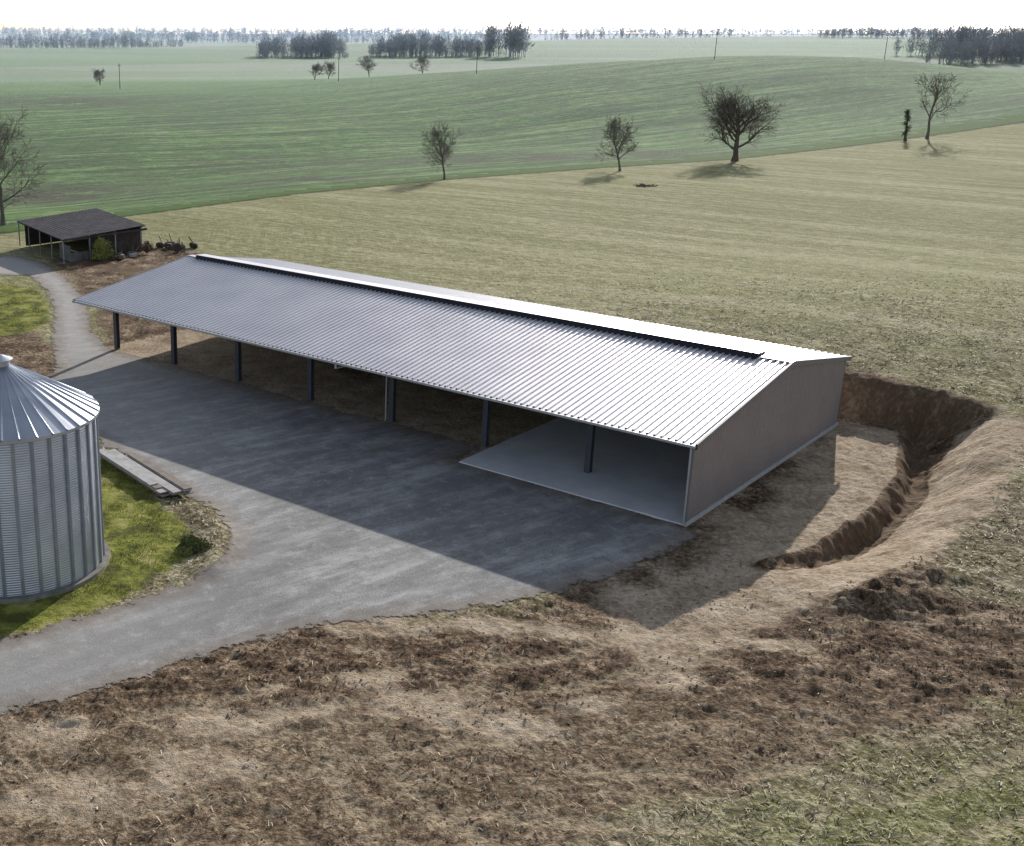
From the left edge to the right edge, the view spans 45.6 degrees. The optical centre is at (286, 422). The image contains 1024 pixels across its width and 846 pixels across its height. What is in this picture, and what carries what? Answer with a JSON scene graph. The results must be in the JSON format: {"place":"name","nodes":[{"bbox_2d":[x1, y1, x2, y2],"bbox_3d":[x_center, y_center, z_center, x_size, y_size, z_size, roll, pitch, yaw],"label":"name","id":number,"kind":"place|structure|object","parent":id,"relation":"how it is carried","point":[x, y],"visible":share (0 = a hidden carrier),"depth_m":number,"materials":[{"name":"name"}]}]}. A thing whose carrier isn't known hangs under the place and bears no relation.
{"place":"outdoors","nodes":[
{"label":"outdoors","id":0,"kind":"place"},
{"bbox_2d":[0,33,1023,845],"bbox_3d":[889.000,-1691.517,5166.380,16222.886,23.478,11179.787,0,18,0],"label":"ground","id":1,"kind":"structure","parent":0,"point":[218,147],"depth_m":67.71,"materials":[{"name":"green plant"}]},
{"bbox_2d":[0,108,47,224],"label":"bare tree","id":2,"kind":"object","parent":1,"relation":"on","point":[2,198],"visible":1,"depth_m":144.71,"materials":[{"name":"grey plant"}]},
{"bbox_2d":[0,354,110,603],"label":"grain silo","id":3,"kind":"object","parent":1,"relation":"on","point":[53,542],"visible":1,"depth_m":48.04,"materials":[{"name":"metal"}]},
{"bbox_2d":[17,208,146,263],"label":"old shed","id":4,"kind":"structure","parent":1,"relation":"on","point":[117,231],"depth_m":124.05,"materials":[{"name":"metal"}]},
{"bbox_2d":[0,284,191,630],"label":"grass","id":5,"kind":"structure","parent":1,"relation":"on","point":[116,477],"depth_m":55.60,"materials":[{"name":"green plant"}]},
{"bbox_2d":[91,68,105,84],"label":"bare tree","id":6,"kind":"object","parent":1,"relation":"on","point":[96,72],"visible":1,"depth_m":436.71,"materials":[{"name":"grey plant"}]},
{"bbox_2d":[88,237,117,260],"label":"garden shrub","id":7,"kind":"object","parent":1,"relation":"on","point":[101,246],"visible":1,"depth_m":119.66,"materials":[{"name":"green plant"}]},
{"bbox_2d":[106,245,138,258],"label":"farm implement","id":8,"kind":"object","parent":1,"relation":"on","point":[120,255],"visible":0.94,"depth_m":121.61,"materials":[{"name":"paint"}]},
{"bbox_2d":[135,241,157,252],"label":"bramble shrub","id":9,"kind":"object","parent":1,"relation":"on","point":[145,247],"visible":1,"depth_m":123.25,"materials":[{"name":"brown plant"}]},
{"bbox_2d":[156,234,174,248],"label":"farm implement","id":10,"kind":"object","parent":1,"relation":"on","point":[161,244],"visible":0.9,"depth_m":127.15,"materials":[{"name":"paint"}]},
{"bbox_2d":[162,243,188,252],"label":"bramble shrub","id":11,"kind":"object","parent":1,"relation":"on","point":[178,247],"visible":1,"depth_m":124.23,"materials":[{"name":"brown plant"}]},
{"bbox_2d":[172,237,197,248],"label":"implement","id":12,"kind":"object","parent":1,"relation":"on","point":[192,244],"visible":0.61,"depth_m":126.76,"materials":[{"name":"paint"}]},
{"bbox_2d":[174,534,215,556],"bbox_3d":[-4.058,5.383,52.824,1.842,0.659,1.861,0,18,0],"label":"bramble shrub","id":13,"kind":"object","parent":1,"relation":"on","point":[191,544],"visible":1,"depth_m":52.48,"materials":[{"name":"green plant"}]},
{"bbox_2d":[255,29,348,58],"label":"distant woodland","id":14,"kind":"object","parent":1,"relation":"on","point":[325,44],"visible":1,"depth_m":948.92,"materials":[{"name":"plant"}]},
{"bbox_2d":[307,62,325,79],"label":"bare tree","id":15,"kind":"object","parent":1,"relation":"on","point":[315,68],"visible":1,"depth_m":460.29,"materials":[{"name":"grey plant"}]},
{"bbox_2d":[321,59,335,78],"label":"bare tree","id":16,"kind":"object","parent":1,"relation":"on","point":[329,66],"visible":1,"depth_m":463.32,"materials":[{"name":"grey plant"}]},
{"bbox_2d":[0,255,695,714],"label":"gravel yard","id":17,"kind":"structure","parent":1,"relation":"on","point":[330,515],"depth_m":55.53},
{"bbox_2d":[100,448,192,496],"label":"stacked boards","id":18,"kind":"object","parent":17,"relation":"on","point":[158,481],"visible":0.94,"depth_m":61.00,"materials":[{"name":"grey wood"}]},
{"bbox_2d":[354,55,375,76],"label":"bare tree","id":19,"kind":"object","parent":1,"relation":"on","point":[363,64],"visible":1,"depth_m":467.87,"materials":[{"name":"grey plant"}]},
{"bbox_2d":[409,53,431,73],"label":"bare tree","id":20,"kind":"object","parent":1,"relation":"on","point":[423,64],"visible":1,"depth_m":482.25,"materials":[{"name":"grey plant"}]},
{"bbox_2d":[418,121,463,178],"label":"bare tree","id":21,"kind":"object","parent":1,"relation":"on","point":[440,145],"visible":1,"depth_m":188.29,"materials":[{"name":"brown plant"}]},
{"bbox_2d":[368,18,536,57],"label":"distant woodland","id":22,"kind":"object","parent":1,"relation":"on","point":[437,46],"visible":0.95,"depth_m":939.76,"materials":[{"name":"plant"}]},
{"bbox_2d":[72,254,851,526],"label":"open front barn","id":23,"kind":"structure","parent":1,"relation":"on","point":[684,427],"depth_m":65.69,"materials":[{"name":"metal"}]},
{"bbox_2d":[0,23,998,48],"bbox_3d":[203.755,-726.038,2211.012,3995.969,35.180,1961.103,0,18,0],"label":"distant treeline","id":24,"kind":"object","parent":1,"relation":"on","point":[123,40],"visible":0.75,"depth_m":1684.29,"materials":[{"name":"plant"}]},
{"bbox_2d":[0,25,1020,37],"bbox_3d":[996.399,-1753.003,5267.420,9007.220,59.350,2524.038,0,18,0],"label":"distant treeline","id":25,"kind":"object","parent":1,"relation":"on","point":[640,30],"visible":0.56,"depth_m":4264.36,"materials":[{"name":"plant"}]},
{"bbox_2d":[0,267,1023,845],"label":"crop stubble","id":26,"kind":"object","parent":1,"relation":"on","point":[1000,739],"visible":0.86,"depth_m":45.10,"materials":[{"name":"beige plant"}]},
{"bbox_2d":[0,369,1023,845],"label":"soil clods","id":27,"kind":"object","parent":1,"relation":"on","point":[560,695],"visible":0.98,"depth_m":41.87,"materials":[{"name":"brown soil"}]},
{"bbox_2d":[595,114,639,170],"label":"bare tree","id":28,"kind":"object","parent":1,"relation":"on","point":[615,136],"visible":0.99,"depth_m":197.21,"materials":[{"name":"brown plant"}]},
{"bbox_2d":[633,183,657,186],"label":"branch pile","id":29,"kind":"object","parent":1,"relation":"on","point":[644,185],"visible":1,"depth_m":177.58,"materials":[{"name":"brown plant"}]},
{"bbox_2d":[692,81,788,160],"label":"oak tree","id":30,"kind":"object","parent":1,"relation":"on","point":[732,109],"visible":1,"depth_m":210.94,"materials":[{"name":"bark"},{"name":"twig"}]},
{"bbox_2d":[899,109,913,140],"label":"ivy covered trunk","id":31,"kind":"object","parent":1,"relation":"on","point":[906,127],"visible":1,"depth_m":241.08,"materials":[{"name":"green plant"}]},
{"bbox_2d":[914,72,971,138],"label":"bare tree","id":32,"kind":"object","parent":1,"relation":"on","point":[936,89],"visible":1,"depth_m":242.30,"materials":[{"name":"brown plant"}]},
{"bbox_2d":[893,20,1023,65],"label":"distant woodland","id":33,"kind":"object","parent":1,"relation":"on","point":[958,44],"visible":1,"depth_m":600.71,"materials":[{"name":"plant"}]},
{"bbox_2d":[0,0,1023,33],"label":"sky","id":34,"kind":"structure","parent":0,"point":[25,14],"materials":[{"name":"white"}]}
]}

